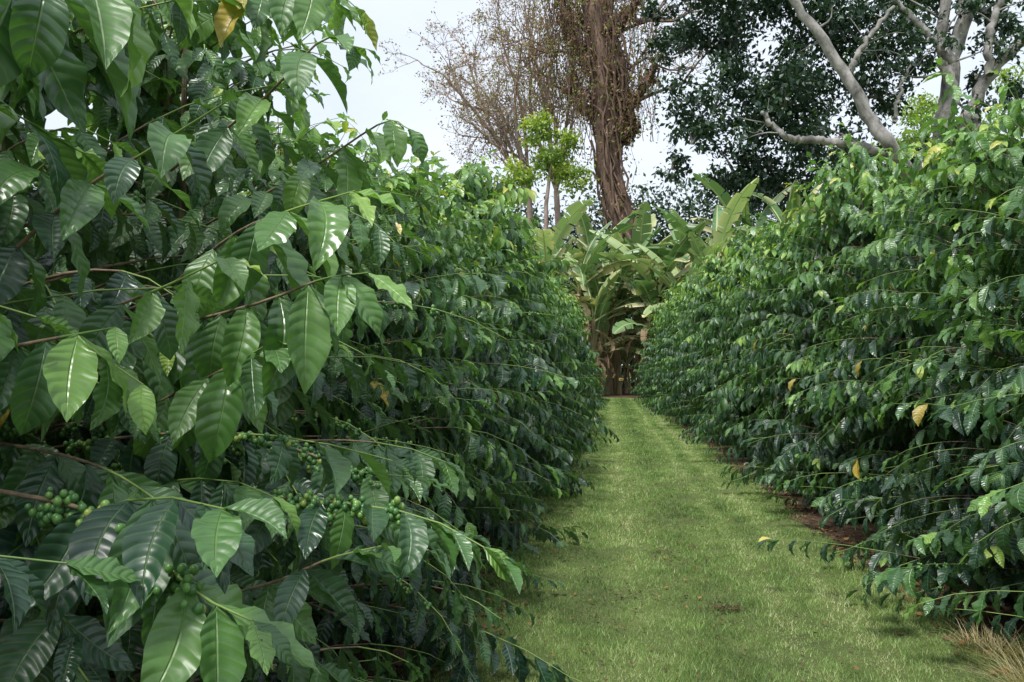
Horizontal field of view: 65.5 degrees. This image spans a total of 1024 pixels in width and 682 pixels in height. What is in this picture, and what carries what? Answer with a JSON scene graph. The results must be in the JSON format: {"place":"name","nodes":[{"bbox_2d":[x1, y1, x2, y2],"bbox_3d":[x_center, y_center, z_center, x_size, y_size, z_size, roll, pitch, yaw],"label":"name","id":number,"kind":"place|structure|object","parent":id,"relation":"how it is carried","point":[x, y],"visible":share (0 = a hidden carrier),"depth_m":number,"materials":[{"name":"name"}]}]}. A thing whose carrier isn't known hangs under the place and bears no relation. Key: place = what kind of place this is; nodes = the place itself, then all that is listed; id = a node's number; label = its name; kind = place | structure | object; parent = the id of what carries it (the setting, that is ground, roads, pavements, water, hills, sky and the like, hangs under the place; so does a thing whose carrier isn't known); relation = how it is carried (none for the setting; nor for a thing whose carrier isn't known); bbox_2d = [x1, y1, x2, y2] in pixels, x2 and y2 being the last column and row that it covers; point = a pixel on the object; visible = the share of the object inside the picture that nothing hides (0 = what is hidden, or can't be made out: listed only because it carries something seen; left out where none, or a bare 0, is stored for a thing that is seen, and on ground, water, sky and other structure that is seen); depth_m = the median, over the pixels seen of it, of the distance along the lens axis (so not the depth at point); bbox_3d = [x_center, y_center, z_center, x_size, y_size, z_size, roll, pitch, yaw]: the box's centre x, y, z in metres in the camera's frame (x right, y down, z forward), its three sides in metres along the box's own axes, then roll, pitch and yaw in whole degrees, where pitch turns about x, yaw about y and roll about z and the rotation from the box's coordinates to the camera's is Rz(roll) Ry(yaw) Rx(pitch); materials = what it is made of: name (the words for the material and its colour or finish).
{"place":"outdoors","nodes":[
{"label":"outdoors","id":0,"kind":"place"},
{"bbox_2d":[19,0,1023,247],"label":"sky","id":1,"kind":"structure","parent":0,"point":[397,93],"materials":[{"name":"white"}]},
{"bbox_2d":[601,372,633,397],"bbox_3d":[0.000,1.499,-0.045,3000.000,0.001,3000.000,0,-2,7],"label":"ground","id":2,"kind":"structure","parent":0,"point":[620,397],"depth_m":36.65,"materials":[{"name":"brown soil"}]},
{"bbox_2d":[506,122,1022,388],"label":"background trees","id":3,"kind":"object","parent":2,"relation":"on","point":[658,238],"visible":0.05,"depth_m":65.49,"materials":[{"name":"green plant"}]},
{"bbox_2d":[632,0,1023,216],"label":"shade tree","id":4,"kind":"object","parent":2,"relation":"on","point":[771,98],"visible":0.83,"depth_m":42.88,"materials":[{"name":"green plant"}]},
{"bbox_2d":[871,62,1023,169],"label":"light green tree","id":5,"kind":"object","parent":2,"relation":"on","point":[919,104],"visible":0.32,"depth_m":56.90,"materials":[{"name":"green plant"}]},
{"bbox_2d":[275,386,1023,681],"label":"soil bed","id":6,"kind":"object","parent":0,"point":[1009,609],"visible":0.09,"depth_m":5.40,"materials":[{"name":"brown soil"}]},
{"bbox_2d":[24,187,107,274],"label":"coffee tree","id":7,"kind":"object","parent":6,"relation":"on","point":[59,267],"depth_m":5.43,"materials":[{"name":"green plant"}]},
{"bbox_2d":[0,101,224,634],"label":"coffee tree","id":8,"kind":"object","parent":6,"relation":"on","point":[21,580],"visible":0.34,"depth_m":1.26,"materials":[{"name":"green plant"}]},
{"bbox_2d":[0,0,481,681],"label":"coffee tree","id":9,"kind":"object","parent":6,"relation":"on","point":[180,612],"visible":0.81,"depth_m":1.31,"materials":[{"name":"green plant"}]},
{"bbox_2d":[6,0,536,681],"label":"coffee tree","id":10,"kind":"object","parent":6,"relation":"on","point":[246,360],"visible":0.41,"depth_m":2.00,"materials":[{"name":"green plant"}]},
{"bbox_2d":[114,92,581,681],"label":"coffee tree","id":11,"kind":"object","parent":6,"relation":"on","point":[382,412],"visible":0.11,"depth_m":4.01,"materials":[{"name":"green plant"}]},
{"bbox_2d":[267,111,563,608],"bbox_3d":[-1.038,0.091,5.435,2.712,3.243,2.853,0,-2,-5],"label":"coffee tree","id":12,"kind":"object","parent":6,"relation":"on","point":[404,185],"visible":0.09,"depth_m":5.09,"materials":[{"name":"green plant"}]},
{"bbox_2d":[335,113,587,549],"bbox_3d":[-1.068,-0.025,6.592,3.420,3.502,3.007,0,-2,-6],"label":"coffee tree","id":13,"kind":"object","parent":6,"relation":"on","point":[520,431],"visible":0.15,"depth_m":6.20,"materials":[{"name":"green plant"}]},
{"bbox_2d":[379,0,551,251],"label":"bare tree","id":14,"kind":"object","parent":6,"relation":"on","point":[504,129],"visible":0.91,"depth_m":56.63,"materials":[{"name":"brown plant"}]},
{"bbox_2d":[377,192,574,555],"bbox_3d":[-1.023,0.170,7.625,3.468,3.213,2.823,-1,-2,23],"label":"coffee tree","id":15,"kind":"object","parent":6,"relation":"on","point":[506,538],"visible":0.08,"depth_m":7.41,"materials":[{"name":"green plant"}]},
{"bbox_2d":[408,192,605,514],"bbox_3d":[-0.725,-0.009,8.669,3.123,3.649,3.286,1,-2,-25],"label":"coffee tree","id":16,"kind":"object","parent":6,"relation":"on","point":[499,256],"visible":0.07,"depth_m":8.49,"materials":[{"name":"green plant"}]},
{"bbox_2d":[426,149,605,495],"bbox_3d":[-0.538,-0.265,10.020,3.354,4.281,3.119,-1,-2,22],"label":"coffee tree","id":17,"kind":"object","parent":6,"relation":"on","point":[473,183],"visible":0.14,"depth_m":9.53,"materials":[{"name":"green plant"}]},
{"bbox_2d":[449,108,599,234],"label":"light green tree","id":18,"kind":"object","parent":6,"relation":"on","point":[566,171],"visible":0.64,"depth_m":50.10,"materials":[{"name":"green plant"}]},
{"bbox_2d":[483,0,590,238],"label":"bare tree","id":19,"kind":"object","parent":6,"relation":"on","point":[557,206],"visible":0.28,"depth_m":57.17,"materials":[{"name":"brown plant"}]},
{"bbox_2d":[486,226,591,468],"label":"coffee tree","id":20,"kind":"object","parent":6,"relation":"on","point":[576,434],"visible":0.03,"depth_m":10.47,"materials":[{"name":"green plant"}]},
{"bbox_2d":[513,212,575,299],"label":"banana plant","id":21,"kind":"object","parent":6,"relation":"on","point":[517,214],"depth_m":41.41,"materials":[{"name":"green plant"}]},
{"bbox_2d":[520,279,584,456],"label":"coffee tree","id":22,"kind":"object","parent":6,"relation":"on","point":[562,315],"visible":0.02,"depth_m":13.06,"materials":[{"name":"green plant"}]},
{"bbox_2d":[492,205,618,454],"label":"coffee tree","id":23,"kind":"object","parent":6,"relation":"on","point":[546,269],"visible":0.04,"depth_m":12.13,"materials":[{"name":"green plant"}]},
{"bbox_2d":[521,244,601,444],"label":"coffee tree","id":24,"kind":"object","parent":6,"relation":"on","point":[555,281],"visible":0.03,"depth_m":15.33,"materials":[{"name":"green plant"}]},
{"bbox_2d":[509,198,620,326],"bbox_3d":[1.699,-1.941,39.144,6.589,9.250,7.559,2,-2,-44],"label":"banana plant","id":25,"kind":"object","parent":6,"relation":"on","point":[574,216],"visible":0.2,"depth_m":37.66,"materials":[{"name":"green plant"}]},
{"bbox_2d":[540,280,601,452],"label":"coffee tree","id":26,"kind":"object","parent":6,"relation":"on","point":[556,331],"depth_m":13.91,"materials":[{"name":"green plant"}]},
{"bbox_2d":[543,259,607,431],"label":"coffee tree","id":27,"kind":"object","parent":6,"relation":"on","point":[588,352],"visible":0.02,"depth_m":17.15,"materials":[{"name":"green plant"}]},
{"bbox_2d":[551,292,601,422],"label":"coffee tree","id":28,"kind":"object","parent":6,"relation":"on","point":[565,330],"visible":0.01,"depth_m":18.66,"materials":[{"name":"green plant"}]},
{"bbox_2d":[553,286,602,419],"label":"coffee tree","id":29,"kind":"object","parent":6,"relation":"on","point":[574,298],"visible":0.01,"depth_m":20.65,"materials":[{"name":"green plant"}]},
{"bbox_2d":[552,278,605,417],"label":"coffee tree","id":30,"kind":"object","parent":6,"relation":"on","point":[568,303],"visible":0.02,"depth_m":19.75,"materials":[{"name":"green plant"}]},
{"bbox_2d":[559,294,601,410],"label":"coffee tree","id":31,"kind":"object","parent":6,"relation":"on","point":[586,389],"depth_m":22.14,"materials":[{"name":"green plant"}]},
{"bbox_2d":[567,313,600,398],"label":"coffee tree","id":32,"kind":"object","parent":6,"relation":"on","point":[575,326],"depth_m":25.21,"materials":[{"name":"green plant"}]},
{"bbox_2d":[567,298,608,400],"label":"coffee tree","id":33,"kind":"object","parent":6,"relation":"on","point":[580,321],"visible":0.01,"depth_m":28.69,"materials":[{"name":"green plant"}]},
{"bbox_2d":[569,296,608,396],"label":"coffee tree","id":34,"kind":"object","parent":6,"relation":"on","point":[602,387],"visible":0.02,"depth_m":31.23,"materials":[{"name":"green plant"}]},
{"bbox_2d":[576,315,602,393],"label":"coffee tree","id":35,"kind":"object","parent":6,"relation":"on","point":[581,329],"visible":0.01,"depth_m":29.56,"materials":[{"name":"green plant"}]},
{"bbox_2d":[582,321,603,401],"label":"coffee tree","id":36,"kind":"object","parent":6,"relation":"on","point":[590,347],"visible":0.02,"depth_m":31.90,"materials":[{"name":"green plant"}]},
{"bbox_2d":[576,305,610,401],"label":"coffee tree","id":37,"kind":"object","parent":6,"relation":"on","point":[592,351],"depth_m":32.99,"materials":[{"name":"green plant"}]},
{"bbox_2d":[530,221,661,364],"bbox_3d":[3.004,-1.621,37.898,6.504,8.530,6.373,1,-2,-21],"label":"banana plant","id":38,"kind":"object","parent":6,"relation":"on","point":[578,273],"visible":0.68,"depth_m":37.59,"materials":[{"name":"green plant"}]},
{"bbox_2d":[539,210,653,392],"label":"banana plant","id":39,"kind":"object","parent":6,"relation":"on","point":[588,238],"visible":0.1,"depth_m":42.17,"materials":[{"name":"green plant"}]},
{"bbox_2d":[478,0,720,326],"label":"vine covered tree","id":40,"kind":"object","parent":6,"relation":"on","point":[599,53],"visible":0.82,"depth_m":51.60,"materials":[{"name":"brown plant"}]},
{"bbox_2d":[560,269,652,394],"bbox_3d":[4.398,-0.344,38.670,5.785,6.037,6.117,0,-2,7],"label":"banana plant","id":41,"kind":"object","parent":6,"relation":"on","point":[603,324],"visible":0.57,"depth_m":38.13,"materials":[{"name":"green plant"}]},
{"bbox_2d":[562,226,667,394],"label":"banana plant","id":42,"kind":"object","parent":6,"relation":"on","point":[582,246],"visible":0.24,"depth_m":40.21,"materials":[{"name":"green plant"}]},
{"bbox_2d":[603,313,652,393],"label":"banana plant","id":43,"kind":"object","parent":6,"relation":"on","point":[636,343],"visible":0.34,"depth_m":41.67,"materials":[{"name":"plant"}]},
{"bbox_2d":[606,201,675,391],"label":"banana plant","id":44,"kind":"object","parent":6,"relation":"on","point":[643,231],"visible":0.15,"depth_m":44.02,"materials":[{"name":"green plant"}]},
{"bbox_2d":[627,305,664,401],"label":"coffee tree","id":45,"kind":"object","parent":6,"relation":"on","point":[638,365],"visible":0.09,"depth_m":32.02,"materials":[{"name":"green plant"}]},
{"bbox_2d":[633,300,664,394],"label":"coffee tree","id":46,"kind":"object","parent":6,"relation":"on","point":[648,344],"visible":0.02,"depth_m":34.13,"materials":[{"name":"green plant"}]},
{"bbox_2d":[570,220,728,356],"bbox_3d":[6.757,-1.398,37.695,8.409,8.075,7.305,0,-2,7],"label":"banana plant","id":47,"kind":"object","parent":6,"relation":"on","point":[646,283],"visible":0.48,"depth_m":37.03,"materials":[{"name":"green plant"}]},
{"bbox_2d":[640,324,661,400],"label":"coffee tree","id":48,"kind":"object","parent":6,"relation":"on","point":[649,374],"depth_m":29.57,"materials":[{"name":"green plant"}]},
{"bbox_2d":[631,287,681,397],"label":"coffee tree","id":49,"kind":"object","parent":6,"relation":"on","point":[652,309],"visible":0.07,"depth_m":30.58,"materials":[{"name":"green plant"}]},
{"bbox_2d":[638,295,675,404],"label":"coffee tree","id":50,"kind":"object","parent":6,"relation":"on","point":[644,385],"visible":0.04,"depth_m":28.76,"materials":[{"name":"green plant"}]},
{"bbox_2d":[639,293,677,407],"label":"coffee tree","id":51,"kind":"object","parent":6,"relation":"on","point":[656,343],"visible":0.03,"depth_m":27.75,"materials":[{"name":"green plant"}]},
{"bbox_2d":[607,240,725,369],"bbox_3d":[7.715,-0.975,36.282,6.776,7.147,7.381,0,-2,7],"label":"banana plant","id":52,"kind":"object","parent":6,"relation":"on","point":[664,279],"visible":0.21,"depth_m":36.20,"materials":[{"name":"green plant"}]},
{"bbox_2d":[641,274,693,407],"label":"coffee tree","id":53,"kind":"object","parent":6,"relation":"on","point":[660,335],"visible":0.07,"depth_m":26.37,"materials":[{"name":"green plant"}]},
{"bbox_2d":[648,289,691,414],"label":"coffee tree","id":54,"kind":"object","parent":6,"relation":"on","point":[672,343],"visible":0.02,"depth_m":24.19,"materials":[{"name":"green plant"}]},
{"bbox_2d":[646,285,693,411],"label":"coffee tree","id":55,"kind":"object","parent":6,"relation":"on","point":[673,318],"visible":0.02,"depth_m":25.52,"materials":[{"name":"green plant"}]},
{"bbox_2d":[650,272,699,416],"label":"coffee tree","id":56,"kind":"object","parent":6,"relation":"on","point":[668,361],"visible":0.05,"depth_m":23.23,"materials":[{"name":"green plant"}]},
{"bbox_2d":[662,294,694,410],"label":"coffee tree","id":57,"kind":"object","parent":6,"relation":"on","point":[682,318],"visible":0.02,"depth_m":22.19,"materials":[{"name":"green plant"}]},
{"bbox_2d":[623,208,738,321],"bbox_3d":[8.986,-2.018,40.415,7.411,9.495,7.515,0,-2,7],"label":"banana plant","id":58,"kind":"object","parent":6,"relation":"on","point":[677,235],"visible":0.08,"depth_m":39.24,"materials":[{"name":"green plant"}]},
{"bbox_2d":[652,255,727,421],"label":"coffee tree","id":59,"kind":"object","parent":6,"relation":"on","point":[686,329],"visible":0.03,"depth_m":20.76,"materials":[{"name":"green plant"}]},
{"bbox_2d":[650,250,740,432],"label":"coffee tree","id":60,"kind":"object","parent":6,"relation":"on","point":[706,294],"visible":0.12,"depth_m":18.60,"materials":[{"name":"green plant"}]},
{"bbox_2d":[663,265,727,425],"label":"coffee tree","id":61,"kind":"object","parent":6,"relation":"on","point":[690,317],"visible":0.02,"depth_m":20.11,"materials":[{"name":"green plant"}]},
{"bbox_2d":[623,177,775,317],"bbox_3d":[9.193,-2.222,36.617,8.411,9.673,6.675,0,-2,7],"label":"banana plant","id":62,"kind":"object","parent":6,"relation":"on","point":[725,219],"visible":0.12,"depth_m":36.28,"materials":[{"name":"green plant"}]},
{"bbox_2d":[674,273,731,430],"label":"coffee tree","id":63,"kind":"object","parent":6,"relation":"on","point":[704,326],"visible":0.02,"depth_m":17.65,"materials":[{"name":"green plant"}]},
{"bbox_2d":[678,268,746,432],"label":"coffee tree","id":64,"kind":"object","parent":6,"relation":"on","point":[717,295],"visible":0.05,"depth_m":16.73,"materials":[{"name":"green plant"}]},
{"bbox_2d":[666,213,781,443],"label":"coffee tree","id":65,"kind":"object","parent":6,"relation":"on","point":[740,243],"visible":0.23,"depth_m":15.51,"materials":[{"name":"green plant"}]},
{"bbox_2d":[683,258,782,448],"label":"coffee tree","id":66,"kind":"object","parent":6,"relation":"on","point":[748,308],"visible":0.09,"depth_m":14.33,"materials":[{"name":"green plant"}]},
{"bbox_2d":[686,173,798,258],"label":"banana plant","id":67,"kind":"object","parent":6,"relation":"on","point":[725,198],"visible":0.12,"depth_m":40.65,"materials":[{"name":"green plant"}]},
{"bbox_2d":[696,213,795,462],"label":"coffee tree","id":68,"kind":"object","parent":6,"relation":"on","point":[719,392],"visible":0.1,"depth_m":13.43,"materials":[{"name":"green plant"}]},
{"bbox_2d":[685,222,831,470],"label":"coffee tree","id":69,"kind":"object","parent":6,"relation":"on","point":[725,408],"visible":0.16,"depth_m":12.10,"materials":[{"name":"green plant"}]},
{"bbox_2d":[717,179,822,244],"bbox_3d":[13.684,-2.662,38.341,7.874,10.667,7.801,0,-2,7],"label":"banana plant","id":70,"kind":"object","parent":6,"relation":"on","point":[776,211],"visible":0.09,"depth_m":38.06,"materials":[{"name":"green plant"}]},
{"bbox_2d":[716,216,878,473],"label":"coffee tree","id":71,"kind":"object","parent":6,"relation":"on","point":[771,457],"visible":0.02,"depth_m":10.91,"materials":[{"name":"green plant"}]},
{"bbox_2d":[715,152,909,495],"bbox_3d":[4.319,-0.236,10.175,3.342,4.159,3.394,-1,-2,17],"label":"coffee tree","id":72,"kind":"object","parent":6,"relation":"on","point":[770,390],"visible":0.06,"depth_m":10.10,"materials":[{"name":"green plant"}]},
{"bbox_2d":[721,122,961,509],"bbox_3d":[3.980,-0.346,8.893,3.099,4.358,3.260,0,-2,-3],"label":"coffee tree","id":73,"kind":"object","parent":6,"relation":"on","point":[841,206],"visible":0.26,"depth_m":8.94,"materials":[{"name":"green plant"}]},
{"bbox_2d":[723,179,1001,522],"bbox_3d":[3.860,0.027,7.838,3.597,3.521,2.928,-1,-2,23],"label":"coffee tree","id":74,"kind":"object","parent":6,"relation":"on","point":[823,463],"visible":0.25,"depth_m":7.82,"materials":[{"name":"green plant"}]},
{"bbox_2d":[757,99,1023,642],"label":"coffee tree","id":75,"kind":"object","parent":6,"relation":"on","point":[934,567],"visible":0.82,"depth_m":4.75,"materials":[{"name":"green plant"}]},
{"bbox_2d":[773,57,1023,567],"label":"coffee tree","id":76,"kind":"object","parent":6,"relation":"on","point":[848,393],"visible":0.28,"depth_m":6.66,"materials":[{"name":"green plant"}]},
{"bbox_2d":[820,70,1023,607],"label":"coffee tree","id":77,"kind":"object","parent":6,"relation":"on","point":[995,167],"visible":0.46,"depth_m":5.74,"materials":[{"name":"green plant"}]},
{"bbox_2d":[904,329,1023,643],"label":"coffee tree","id":78,"kind":"object","parent":6,"relation":"on","point":[999,483],"visible":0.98,"depth_m":3.89,"materials":[{"name":"green plant"}]},
{"bbox_2d":[932,614,1023,667],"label":"dry grass clump","id":79,"kind":"object","parent":6,"relation":"on","point":[989,640],"visible":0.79,"depth_m":4.18,"materials":[{"name":"plant"}]},
{"bbox_2d":[364,397,1023,681],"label":"grass path","id":80,"kind":"structure","parent":0,"point":[896,654],"depth_m":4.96,"materials":[{"name":"green plant"}]},
{"bbox_2d":[355,410,1023,681],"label":"fallen leaves","id":81,"kind":"object","parent":80,"relation":"on","point":[738,607],"visible":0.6,"depth_m":4.97,"materials":[{"name":"brown plant"}]},
{"bbox_2d":[884,582,953,602],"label":"dry grass clump","id":82,"kind":"object","parent":80,"relation":"on","point":[912,598],"visible":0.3,"depth_m":5.12,"materials":[{"name":"plant"}]},
{"bbox_2d":[952,628,1023,681],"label":"dry grass clump","id":83,"kind":"object","parent":80,"relation":"on","point":[1019,676],"visible":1,"depth_m":3.59,"materials":[{"name":"plant"}]}
]}

